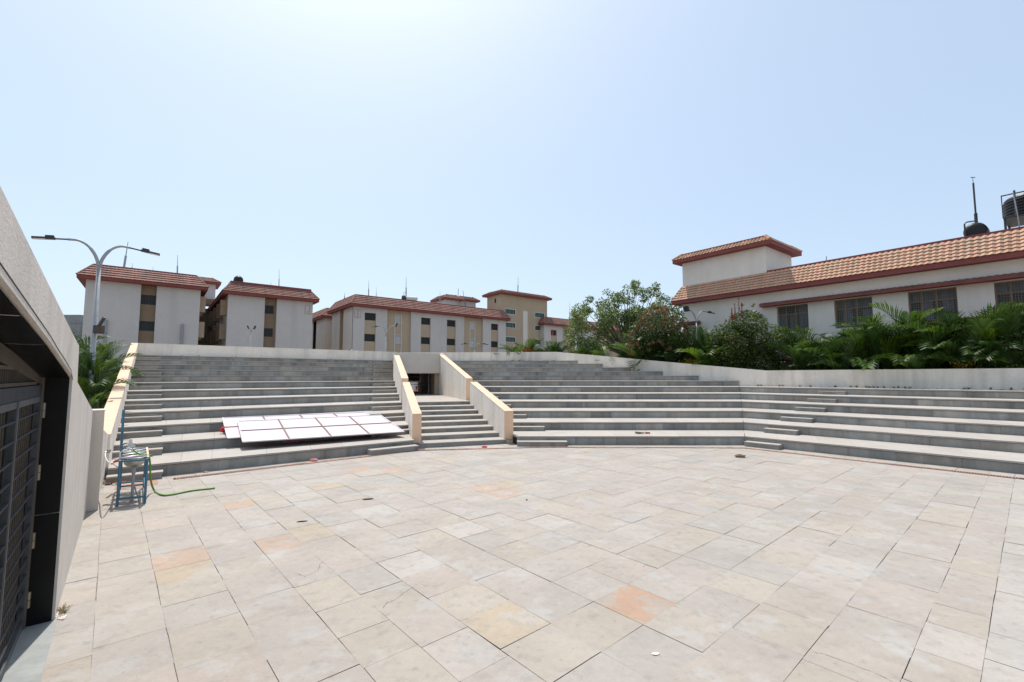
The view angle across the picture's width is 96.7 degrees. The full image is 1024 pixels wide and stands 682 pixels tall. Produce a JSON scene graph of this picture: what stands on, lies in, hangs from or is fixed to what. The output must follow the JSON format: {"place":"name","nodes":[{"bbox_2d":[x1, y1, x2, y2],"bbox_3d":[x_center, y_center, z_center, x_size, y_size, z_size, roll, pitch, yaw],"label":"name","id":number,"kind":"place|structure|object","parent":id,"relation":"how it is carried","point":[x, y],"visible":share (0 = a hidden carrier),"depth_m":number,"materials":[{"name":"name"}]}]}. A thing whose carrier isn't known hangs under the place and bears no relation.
{"place":"outdoors","nodes":[
{"label":"outdoors","id":0,"kind":"place"},
{"bbox_2d":[0,0,1023,347],"label":"sky","id":1,"kind":"structure","parent":0,"point":[563,151],"materials":[{"name":"blue"}]},
{"bbox_2d":[40,443,1023,681],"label":"plaza paving","id":2,"kind":"structure","parent":0,"point":[296,642],"depth_m":5.38,"materials":[{"name":"beige stone"}]},
{"bbox_2d":[0,186,92,681],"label":"gate wall","id":3,"kind":"structure","parent":2,"relation":"on","point":[37,336],"depth_m":4.24,"materials":[{"name":"paint"}]},
{"bbox_2d":[0,342,45,681],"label":"barred gate","id":4,"kind":"structure","parent":3,"relation":"attached to","point":[22,384],"depth_m":3.72,"materials":[{"name":"metal"}]},
{"bbox_2d":[55,602,69,619],"bbox_3d":[-4.385,2.628,4.440,0.145,0.069,0.376,4,-6,-44],"label":"debris","id":5,"kind":"object","parent":2,"relation":"on","point":[62,615],"visible":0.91,"depth_m":4.43,"materials":[{"name":"paint"}]},
{"bbox_2d":[86,409,105,511],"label":"end pillar","id":6,"kind":"structure","parent":2,"relation":"on","point":[92,502],"depth_m":7.88,"materials":[{"name":"paint"}]},
{"bbox_2d":[99,343,137,491],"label":"side wall","id":7,"kind":"structure","parent":2,"relation":"on","point":[114,408],"depth_m":12.44,"materials":[{"name":"white paint"}]},
{"bbox_2d":[116,409,148,506],"bbox_3d":[-7.335,2.225,8.837,0.448,1.703,1.690,4,-6,-40],"label":"wash stand","id":8,"kind":"object","parent":2,"relation":"on","point":[133,460],"visible":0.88,"depth_m":8.36,"materials":[{"name":"blue paint"}]},
{"bbox_2d":[132,448,214,495],"bbox_3d":[-6.742,2.543,9.051,0.702,0.952,1.295,-3,-6,36],"label":"garden hose","id":9,"kind":"object","parent":8,"relation":"hanging from","point":[150,476],"visible":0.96,"depth_m":8.88,"materials":[{"name":"rubber"}]},
{"bbox_2d":[114,480,157,489],"bbox_3d":[-8.002,3.059,9.709,0.765,0.001,0.553,4,-6,-44],"label":"grate cover","id":10,"kind":"object","parent":2,"relation":"on","point":[154,482],"visible":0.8,"depth_m":9.79,"materials":[{"name":"stone"}]},
{"bbox_2d":[106,355,418,484],"bbox_3d":[-9.223,2.343,23.096,15.826,3.516,21.674,3,-6,-38],"label":"seating stand","id":11,"kind":"object","parent":2,"relation":"on","point":[177,409],"visible":0.88,"depth_m":17.45,"materials":[{"name":"stone"}]},
{"bbox_2d":[281,439,308,442],"bbox_3d":[-6.669,3.029,13.999,0.936,0.147,0.255,4,-6,-40],"label":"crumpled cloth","id":12,"kind":"object","parent":11,"relation":"on","point":[287,441],"visible":0.53,"depth_m":13.88,"materials":[{"name":"brown fabric"}]},
{"bbox_2d":[222,412,368,439],"bbox_3d":[-6.808,2.730,15.133,4.752,0.455,2.414,3,-6,-37],"label":"display panel","id":13,"kind":"object","parent":11,"relation":"on","point":[232,431],"visible":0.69,"depth_m":15.13,"materials":[{"name":"white plastic"}]},
{"bbox_2d":[237,415,404,442],"bbox_3d":[-6.129,2.775,14.706,4.647,0.468,2.375,3,-5,-35],"label":"display panel","id":14,"kind":"object","parent":11,"relation":"on","point":[266,430],"visible":1,"depth_m":14.47,"materials":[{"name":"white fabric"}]},
{"bbox_2d":[393,355,407,401],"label":"stair wall","id":15,"kind":"structure","parent":11,"relation":"on","point":[400,376],"depth_m":22.77,"materials":[{"name":"white paint"}]},
{"bbox_2d":[173,450,416,479],"bbox_3d":[-5.302,3.249,12.191,6.065,0.010,0.170,4,-6,-40],"label":"drain grate","id":16,"kind":"object","parent":2,"relation":"on","point":[282,466],"visible":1,"depth_m":11.60,"materials":[{"name":"metal"}]},
{"bbox_2d":[402,382,421,444],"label":"stair wall","id":17,"kind":"structure","parent":2,"relation":"on","point":[412,413],"depth_m":15.75,"materials":[{"name":"white paint"}]},
{"bbox_2d":[413,391,506,447],"bbox_3d":[-5.064,3.656,25.042,2.987,1.200,20.990,2,-5,-19],"label":"entrance stair","id":18,"kind":"object","parent":2,"relation":"on","point":[447,421],"visible":0.76,"depth_m":17.13,"materials":[{"name":"stone"}]},
{"bbox_2d":[392,353,443,394],"bbox_3d":[-6.940,2.886,31.186,3.000,3.690,8.700,2,-5,-19],"label":"gatehouse","id":19,"kind":"object","parent":18,"relation":"on","point":[424,363],"visible":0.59,"depth_m":27.37,"materials":[{"name":"paint"}]},
{"bbox_2d":[406,373,420,381],"bbox_3d":[-6.503,2.172,29.019,1.362,0.822,0.101,2,-5,-19],"label":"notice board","id":20,"kind":"object","parent":19,"relation":"attached to","point":[414,379],"visible":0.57,"depth_m":29.08,"materials":[{"name":"black"}]},
{"bbox_2d":[407,373,430,393],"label":"entrance gate","id":21,"kind":"structure","parent":19,"relation":"attached to","point":[426,384],"depth_m":28.95,"materials":[{"name":"metal"}]},
{"bbox_2d":[439,355,472,400],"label":"stair wall","id":22,"kind":"structure","parent":18,"relation":"on","point":[455,380],"depth_m":24.03,"materials":[{"name":"white paint"}]},
{"bbox_2d":[417,447,536,450],"bbox_3d":[-1.100,3.427,14.478,3.854,0.010,0.170,1,-5,-10],"label":"drain grate","id":23,"kind":"object","parent":2,"relation":"on","point":[474,448],"visible":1,"depth_m":14.49,"materials":[{"name":"metal"}]},
{"bbox_2d":[470,382,512,442],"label":"stair wall","id":24,"kind":"structure","parent":2,"relation":"on","point":[494,411],"depth_m":17.08,"materials":[{"name":"white paint"}]},
{"bbox_2d":[452,361,744,445],"bbox_3d":[4.210,2.684,27.466,15.808,3.516,25.153,2,-5,-19],"label":"seating stand","id":25,"kind":"object","parent":2,"relation":"on","point":[557,403],"visible":0.88,"depth_m":20.74,"materials":[{"name":"stone"}]},
{"bbox_2d":[594,584,675,623],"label":"paving slab","id":26,"kind":"structure","parent":2,"relation":"on","point":[641,606],"depth_m":4.62,"materials":[{"name":"stone"}]},
{"bbox_2d":[537,447,743,447],"bbox_3d":[4.150,3.447,14.737,6.701,0.010,0.170,0,-4,1],"label":"drain grate","id":27,"kind":"object","parent":2,"relation":"on","point":[640,447],"visible":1,"depth_m":14.70,"materials":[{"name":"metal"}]},
{"bbox_2d":[740,386,1023,473],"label":"seating stand","id":28,"kind":"object","parent":2,"relation":"on","point":[978,429],"visible":0.96,"depth_m":15.36,"materials":[{"name":"stone"}]},
{"bbox_2d":[745,447,1023,479],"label":"drain grate","id":29,"kind":"object","parent":2,"relation":"on","point":[892,464],"visible":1,"depth_m":11.86,"materials":[{"name":"metal"}]},
{"bbox_2d":[50,445,1023,681],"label":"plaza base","id":30,"kind":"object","parent":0,"point":[564,576],"visible":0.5,"depth_m":5.77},
{"label":"ground","id":31,"kind":"structure","parent":0,"visible":0},
{"bbox_2d":[64,315,82,342],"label":"concrete block","id":32,"kind":"structure","parent":31,"relation":"on","point":[75,322],"depth_m":85.56,"materials":[{"name":"grey concrete"}]},
{"bbox_2d":[79,373,109,406],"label":"palm","id":33,"kind":"object","parent":31,"relation":"on","point":[98,397],"visible":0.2,"depth_m":14.68,"materials":[{"name":"green plant"}]},
{"bbox_2d":[31,235,159,380],"bbox_3d":[-13.476,0.073,14.625,3.131,6.727,0.590,4,-6,-40],"label":"street lamp","id":34,"kind":"object","parent":31,"relation":"on","point":[98,328],"visible":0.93,"depth_m":14.83,"materials":[{"name":"grey metal"}]},
{"bbox_2d":[89,393,112,408],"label":"palm","id":35,"kind":"object","parent":31,"relation":"on","point":[92,401],"visible":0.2,"depth_m":12.90,"materials":[{"name":"green plant"}]},
{"bbox_2d":[95,389,109,408],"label":"palm","id":36,"kind":"object","parent":31,"relation":"on","point":[102,403],"visible":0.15,"depth_m":16.18,"materials":[{"name":"green plant"}]},
{"bbox_2d":[71,329,144,390],"bbox_3d":[-16.517,1.638,17.728,3.431,4.112,3.288,-2,-5,28],"label":"palm","id":37,"kind":"object","parent":31,"relation":"on","point":[102,352],"visible":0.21,"depth_m":17.99,"materials":[{"name":"green plant"}]},
{"bbox_2d":[77,348,140,401],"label":"palm","id":38,"kind":"object","parent":31,"relation":"on","point":[99,373],"visible":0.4,"depth_m":14.60,"materials":[{"name":"green plant"}]},
{"bbox_2d":[81,341,145,389],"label":"palm","id":39,"kind":"object","parent":31,"relation":"on","point":[116,351],"visible":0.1,"depth_m":19.64,"materials":[{"name":"green plant"}]},
{"bbox_2d":[75,263,208,364],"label":"hostel block","id":40,"kind":"structure","parent":31,"relation":"on","point":[136,305],"depth_m":51.46,"materials":[{"name":"paint"}]},
{"bbox_2d":[139,321,154,330],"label":"window","id":41,"kind":"structure","parent":40,"relation":"in","point":[143,325],"depth_m":51.72,"materials":[{"name":"glass"}]},
{"bbox_2d":[141,295,155,304],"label":"window","id":42,"kind":"structure","parent":40,"relation":"in","point":[145,299],"depth_m":51.93,"materials":[{"name":"glass"}]},
{"bbox_2d":[198,299,213,344],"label":"link block","id":43,"kind":"structure","parent":31,"relation":"on","point":[207,330],"depth_m":70.02,"materials":[{"name":"paint"}]},
{"bbox_2d":[200,277,221,298],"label":"stair turret","id":44,"kind":"object","parent":43,"relation":"on","point":[213,284],"visible":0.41,"depth_m":71.65,"materials":[{"name":"paint"}]},
{"bbox_2d":[207,281,319,348],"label":"hostel block","id":45,"kind":"structure","parent":31,"relation":"on","point":[278,316],"depth_m":59.29,"materials":[{"name":"paint"}]},
{"bbox_2d":[233,275,242,281],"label":"roof tank","id":46,"kind":"object","parent":45,"relation":"on","point":[238,278],"visible":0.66,"depth_m":58.45,"materials":[{"name":"black plastic"}]},
{"bbox_2d":[264,328,272,336],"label":"window","id":47,"kind":"structure","parent":45,"relation":"in","point":[268,332],"depth_m":59.34,"materials":[{"name":"glass"}]},
{"bbox_2d":[265,305,273,313],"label":"window","id":48,"kind":"structure","parent":45,"relation":"in","point":[268,309],"depth_m":59.57,"materials":[{"name":"glass"}]},
{"bbox_2d":[137,343,395,359],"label":"parapet wall","id":49,"kind":"structure","parent":31,"relation":"on","point":[189,350],"depth_m":30.71,"materials":[{"name":"white paint"}]},
{"bbox_2d":[311,308,331,349],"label":"hostel block","id":50,"kind":"structure","parent":31,"relation":"on","point":[322,329],"depth_m":77.58,"materials":[{"name":"paint"}]},
{"bbox_2d":[327,294,510,351],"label":"hostel block","id":51,"kind":"structure","parent":31,"relation":"on","point":[426,326],"depth_m":71.64,"materials":[{"name":"paint"}]},
{"bbox_2d":[364,334,374,341],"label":"window","id":52,"kind":"structure","parent":51,"relation":"in","point":[367,337],"depth_m":67.24,"materials":[{"name":"glass"}]},
{"bbox_2d":[365,313,374,320],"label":"window","id":53,"kind":"structure","parent":51,"relation":"in","point":[368,316],"depth_m":67.47,"materials":[{"name":"glass"}]},
{"bbox_2d":[401,293,417,300],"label":"solar heater","id":54,"kind":"object","parent":51,"relation":"on","point":[404,297],"visible":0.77,"depth_m":72.63,"materials":[{"name":"white metal"}]},
{"bbox_2d":[421,318,429,324],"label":"window","id":55,"kind":"structure","parent":51,"relation":"in","point":[425,321],"depth_m":73.07,"materials":[{"name":"glass"}]},
{"bbox_2d":[421,337,429,343],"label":"window","id":56,"kind":"structure","parent":51,"relation":"in","point":[424,340],"depth_m":72.77,"materials":[{"name":"glass"}]},
{"bbox_2d":[447,320,454,326],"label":"window","id":57,"kind":"structure","parent":51,"relation":"in","point":[451,323],"depth_m":75.93,"materials":[{"name":"glass"}]},
{"bbox_2d":[447,339,454,344],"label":"window","id":58,"kind":"structure","parent":51,"relation":"in","point":[449,341],"depth_m":75.73,"materials":[{"name":"glass"}]},
{"bbox_2d":[430,289,479,306],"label":"roof turret","id":59,"kind":"object","parent":51,"relation":"on","point":[460,300],"visible":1,"depth_m":82.72,"materials":[{"name":"paint"}]},
{"bbox_2d":[396,352,554,360],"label":"parapet wall","id":60,"kind":"structure","parent":31,"relation":"on","point":[500,356],"depth_m":36.89,"materials":[{"name":"white paint"}]},
{"bbox_2d":[498,344,524,353],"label":"palm","id":61,"kind":"object","parent":31,"relation":"on","point":[516,349],"visible":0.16,"depth_m":38.42,"materials":[{"name":"green plant"}]},
{"bbox_2d":[482,289,551,351],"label":"stair tower","id":62,"kind":"structure","parent":31,"relation":"on","point":[525,312],"depth_m":86.35,"materials":[{"name":"paint"}]},
{"bbox_2d":[501,338,543,360],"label":"palm","id":63,"kind":"object","parent":31,"relation":"on","point":[533,341],"visible":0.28,"depth_m":37.99,"materials":[{"name":"green plant"}]},
{"bbox_2d":[531,345,574,360],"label":"palm","id":64,"kind":"object","parent":31,"relation":"on","point":[540,349],"visible":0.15,"depth_m":37.84,"materials":[{"name":"green plant"}]},
{"bbox_2d":[539,339,568,352],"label":"palm","id":65,"kind":"object","parent":31,"relation":"on","point":[558,348],"visible":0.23,"depth_m":38.02,"materials":[{"name":"green plant"}]},
{"bbox_2d":[563,345,588,353],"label":"palm","id":66,"kind":"object","parent":31,"relation":"on","point":[575,352],"visible":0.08,"depth_m":38.49,"materials":[{"name":"green plant"}]},
{"bbox_2d":[538,317,622,356],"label":"hostel wing","id":67,"kind":"structure","parent":31,"relation":"on","point":[551,329],"depth_m":90.58,"materials":[{"name":"white paint"}]},
{"bbox_2d":[589,346,625,360],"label":"palm","id":68,"kind":"object","parent":31,"relation":"on","point":[598,352],"visible":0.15,"depth_m":35.17,"materials":[{"name":"green plant"}]},
{"bbox_2d":[563,279,682,355],"bbox_3d":[10.093,-0.157,40.017,11.102,11.139,6.235,0,-4,0],"label":"broadleaf tree","id":69,"kind":"object","parent":31,"relation":"on","point":[608,319],"visible":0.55,"depth_m":39.51,"materials":[{"name":"green plant"}]},
{"bbox_2d":[613,342,632,357],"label":"palm","id":70,"kind":"object","parent":31,"relation":"on","point":[623,353],"visible":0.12,"depth_m":33.71,"materials":[{"name":"green plant"}]},
{"bbox_2d":[610,325,660,370],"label":"palm","id":71,"kind":"object","parent":31,"relation":"on","point":[621,347],"visible":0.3,"depth_m":31.58,"materials":[{"name":"green plant"}]},
{"bbox_2d":[626,337,690,363],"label":"palm","id":72,"kind":"object","parent":31,"relation":"on","point":[680,354],"visible":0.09,"depth_m":31.32,"materials":[{"name":"green plant"}]},
{"bbox_2d":[620,305,699,363],"bbox_3d":[10.290,1.097,31.177,5.523,7.276,3.940,0,-4,0],"label":"mango tree","id":73,"kind":"object","parent":31,"relation":"on","point":[655,332],"visible":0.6,"depth_m":30.67,"materials":[{"name":"green plant"}]},
{"bbox_2d":[638,332,696,362],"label":"palm","id":74,"kind":"object","parent":31,"relation":"on","point":[669,355],"visible":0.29,"depth_m":29.84,"materials":[{"name":"green plant"}]},
{"bbox_2d":[661,317,694,341],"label":"broadleaf tree","id":75,"kind":"object","parent":31,"relation":"on","point":[681,325],"visible":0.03,"depth_m":32.94,"materials":[{"name":"green plant"}]},
{"bbox_2d":[683,306,714,337],"bbox_3d":[12.938,1.183,31.108,2.497,7.074,0.440,2,-5,-20],"label":"street lamp","id":76,"kind":"object","parent":31,"relation":"on","point":[686,308],"visible":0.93,"depth_m":31.14,"materials":[{"name":"grey metal"}]},
{"bbox_2d":[671,324,746,364],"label":"palm","id":77,"kind":"object","parent":31,"relation":"on","point":[703,338],"visible":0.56,"depth_m":28.93,"materials":[{"name":"green plant"}]},
{"bbox_2d":[692,343,742,367],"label":"palm","id":78,"kind":"object","parent":31,"relation":"on","point":[710,359],"visible":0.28,"depth_m":27.91,"materials":[{"name":"green plant"}]},
{"bbox_2d":[706,298,789,369],"bbox_3d":[14.458,0.947,27.710,5.834,7.036,4.250,0,-4,0],"label":"mango bush","id":79,"kind":"object","parent":31,"relation":"on","point":[752,350],"visible":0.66,"depth_m":27.25,"materials":[{"name":"green plant"}]},
{"bbox_2d":[771,364,796,369],"bbox_3d":[15.716,2.788,25.662,2.412,3.065,1.821,0,-4,0],"label":"hedge shrub","id":80,"kind":"object","parent":31,"relation":"on","point":[785,367],"visible":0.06,"depth_m":25.53,"materials":[{"name":"green plant"}]},
{"bbox_2d":[555,352,1023,389],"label":"parapet wall","id":81,"kind":"structure","parent":31,"relation":"on","point":[997,378],"depth_m":22.69,"materials":[{"name":"white paint"}]},
{"bbox_2d":[629,339,682,361],"bbox_3d":[9.653,0.773,30.487,3.643,1.965,0.946,0,-4,0],"label":"fern bush","id":82,"kind":"object","parent":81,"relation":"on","point":[654,349],"visible":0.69,"depth_m":30.45,"materials":[{"name":"green plant"}]},
{"bbox_2d":[765,326,837,369],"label":"palm","id":83,"kind":"object","parent":31,"relation":"on","point":[789,345],"visible":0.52,"depth_m":25.21,"materials":[{"name":"green plant"}]},
{"bbox_2d":[782,336,849,369],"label":"palm","id":84,"kind":"object","parent":31,"relation":"on","point":[818,366],"visible":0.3,"depth_m":24.06,"materials":[{"name":"green plant"}]},
{"bbox_2d":[777,325,857,369],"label":"palm","id":85,"kind":"object","parent":31,"relation":"on","point":[826,347],"visible":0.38,"depth_m":23.93,"materials":[{"name":"green plant"}]},
{"bbox_2d":[671,226,1023,369],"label":"school building","id":86,"kind":"structure","parent":31,"relation":"on","point":[971,273],"depth_m":24.94,"materials":[{"name":"white paint"}]},
{"bbox_2d":[672,234,801,299],"bbox_3d":[16.332,-4.896,33.269,5.235,3.632,7.155,3,-6,-38],"label":"roof turret","id":87,"kind":"object","parent":86,"relation":"on","point":[758,255],"visible":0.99,"depth_m":31.44,"materials":[{"name":"paint"}]},
{"bbox_2d":[778,304,808,331],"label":"window","id":88,"kind":"structure","parent":86,"relation":"in","point":[790,316],"depth_m":28.35,"materials":[{"name":"grey glass"}]},
{"bbox_2d":[835,297,872,328],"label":"window","id":89,"kind":"structure","parent":86,"relation":"in","point":[845,309],"depth_m":25.99,"materials":[{"name":"grey glass"}]},
{"bbox_2d":[908,287,958,319],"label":"window","id":90,"kind":"structure","parent":86,"relation":"in","point":[947,298],"depth_m":23.28,"materials":[{"name":"grey glass"}]},
{"bbox_2d":[963,220,989,235],"bbox_3d":[24.808,-5.676,24.295,1.432,1.294,0.950,4,-6,-40],"label":"water tank","id":91,"kind":"object","parent":86,"relation":"on","point":[974,228],"visible":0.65,"depth_m":23.95,"materials":[{"name":"black plastic"}]},
{"bbox_2d":[970,177,977,222],"bbox_3d":[25.127,-6.989,24.662,0.181,3.969,0.134,-2,-5,22],"label":"antenna mast","id":92,"kind":"object","parent":91,"relation":"on","point":[975,211],"visible":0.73,"depth_m":24.68,"materials":[{"name":"grey metal"}]},
{"bbox_2d":[994,280,1023,310],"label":"window","id":93,"kind":"structure","parent":86,"relation":"in","point":[1010,291],"depth_m":21.21,"materials":[{"name":"grey glass"}]},
{"bbox_2d":[1001,190,1023,228],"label":"water tank","id":94,"kind":"object","parent":86,"relation":"on","point":[1013,211],"visible":0.97,"depth_m":23.07,"materials":[{"name":"black plastic"}]},
{"bbox_2d":[806,332,898,369],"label":"palm","id":95,"kind":"object","parent":31,"relation":"on","point":[853,350],"visible":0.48,"depth_m":22.81,"materials":[{"name":"green plant"}]},
{"bbox_2d":[826,312,917,370],"bbox_3d":[17.826,1.389,23.062,3.868,5.452,4.739,0,-4,-1],"label":"palm","id":96,"kind":"object","parent":31,"relation":"on","point":[869,365],"visible":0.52,"depth_m":22.23,"materials":[{"name":"green plant"}]},
{"bbox_2d":[837,323,919,368],"bbox_3d":[18.605,1.587,22.317,4.380,4.930,4.571,-1,-5,10],"label":"palm","id":97,"kind":"object","parent":31,"relation":"on","point":[890,364],"visible":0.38,"depth_m":22.05,"materials":[{"name":"green plant"}]},
{"bbox_2d":[841,300,944,367],"bbox_3d":[19.322,1.012,22.509,5.266,6.108,4.090,-1,-4,6],"label":"palm","id":98,"kind":"object","parent":31,"relation":"on","point":[904,316],"visible":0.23,"depth_m":22.25,"materials":[{"name":"green plant"}]},
{"bbox_2d":[869,323,970,368],"bbox_3d":[19.175,1.545,21.095,4.797,4.822,3.824,4,-6,-40],"label":"palm","id":99,"kind":"object","parent":31,"relation":"on","point":[915,362],"visible":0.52,"depth_m":20.69,"materials":[{"name":"green plant"}]},
{"bbox_2d":[891,312,1010,368],"bbox_3d":[20.144,1.381,20.807,4.537,5.107,4.735,1,-5,-16],"label":"palm","id":100,"kind":"object","parent":31,"relation":"on","point":[924,330],"visible":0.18,"depth_m":20.33,"materials":[{"name":"green plant"}]},
{"bbox_2d":[938,361,968,368],"bbox_3d":[20.222,2.274,20.811,1.774,3.337,1.898,0,-4,0],"label":"hedge shrub","id":101,"kind":"object","parent":31,"relation":"on","point":[945,363],"visible":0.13,"depth_m":20.64,"materials":[{"name":"green plant"}]},
{"bbox_2d":[898,301,1023,360],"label":"palm","id":102,"kind":"object","parent":31,"relation":"on","point":[954,345],"visible":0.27,"depth_m":19.85,"materials":[{"name":"green plant"}]},
{"bbox_2d":[949,358,979,368],"bbox_3d":[19.672,1.047,19.647,1.284,0.628,0.895,-2,-5,22],"label":"croton bush","id":103,"kind":"object","parent":31,"relation":"on","point":[970,364],"visible":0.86,"depth_m":19.61,"materials":[{"name":"green plant"}]},
{"bbox_2d":[918,318,1022,368],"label":"palm","id":104,"kind":"object","parent":31,"relation":"on","point":[981,333],"visible":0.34,"depth_m":19.21,"materials":[{"name":"green plant"}]},
{"bbox_2d":[923,303,1023,367],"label":"palm","id":105,"kind":"object","parent":31,"relation":"on","point":[982,350],"visible":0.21,"depth_m":19.00,"materials":[{"name":"green plant"}]},
{"bbox_2d":[962,307,1023,367],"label":"palm","id":106,"kind":"object","parent":31,"relation":"on","point":[1009,313],"visible":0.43,"depth_m":18.62,"materials":[{"name":"green plant"}]},
{"bbox_2d":[977,301,1023,368],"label":"mango tree","id":107,"kind":"object","parent":31,"relation":"on","point":[1008,342],"visible":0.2,"depth_m":18.68,"materials":[{"name":"green plant"}]},
{"bbox_2d":[989,310,1023,350],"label":"palm","id":108,"kind":"object","parent":31,"relation":"on","point":[1012,326],"visible":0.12,"depth_m":18.79,"materials":[{"name":"green plant"}]},
{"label":"dirt","id":109,"kind":"object","parent":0,"visible":0},
{"bbox_2d":[181,355,1023,389],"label":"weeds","id":110,"kind":"object","parent":109,"relation":"on","point":[810,386],"visible":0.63,"depth_m":21.64,"materials":[{"name":"green plant"}]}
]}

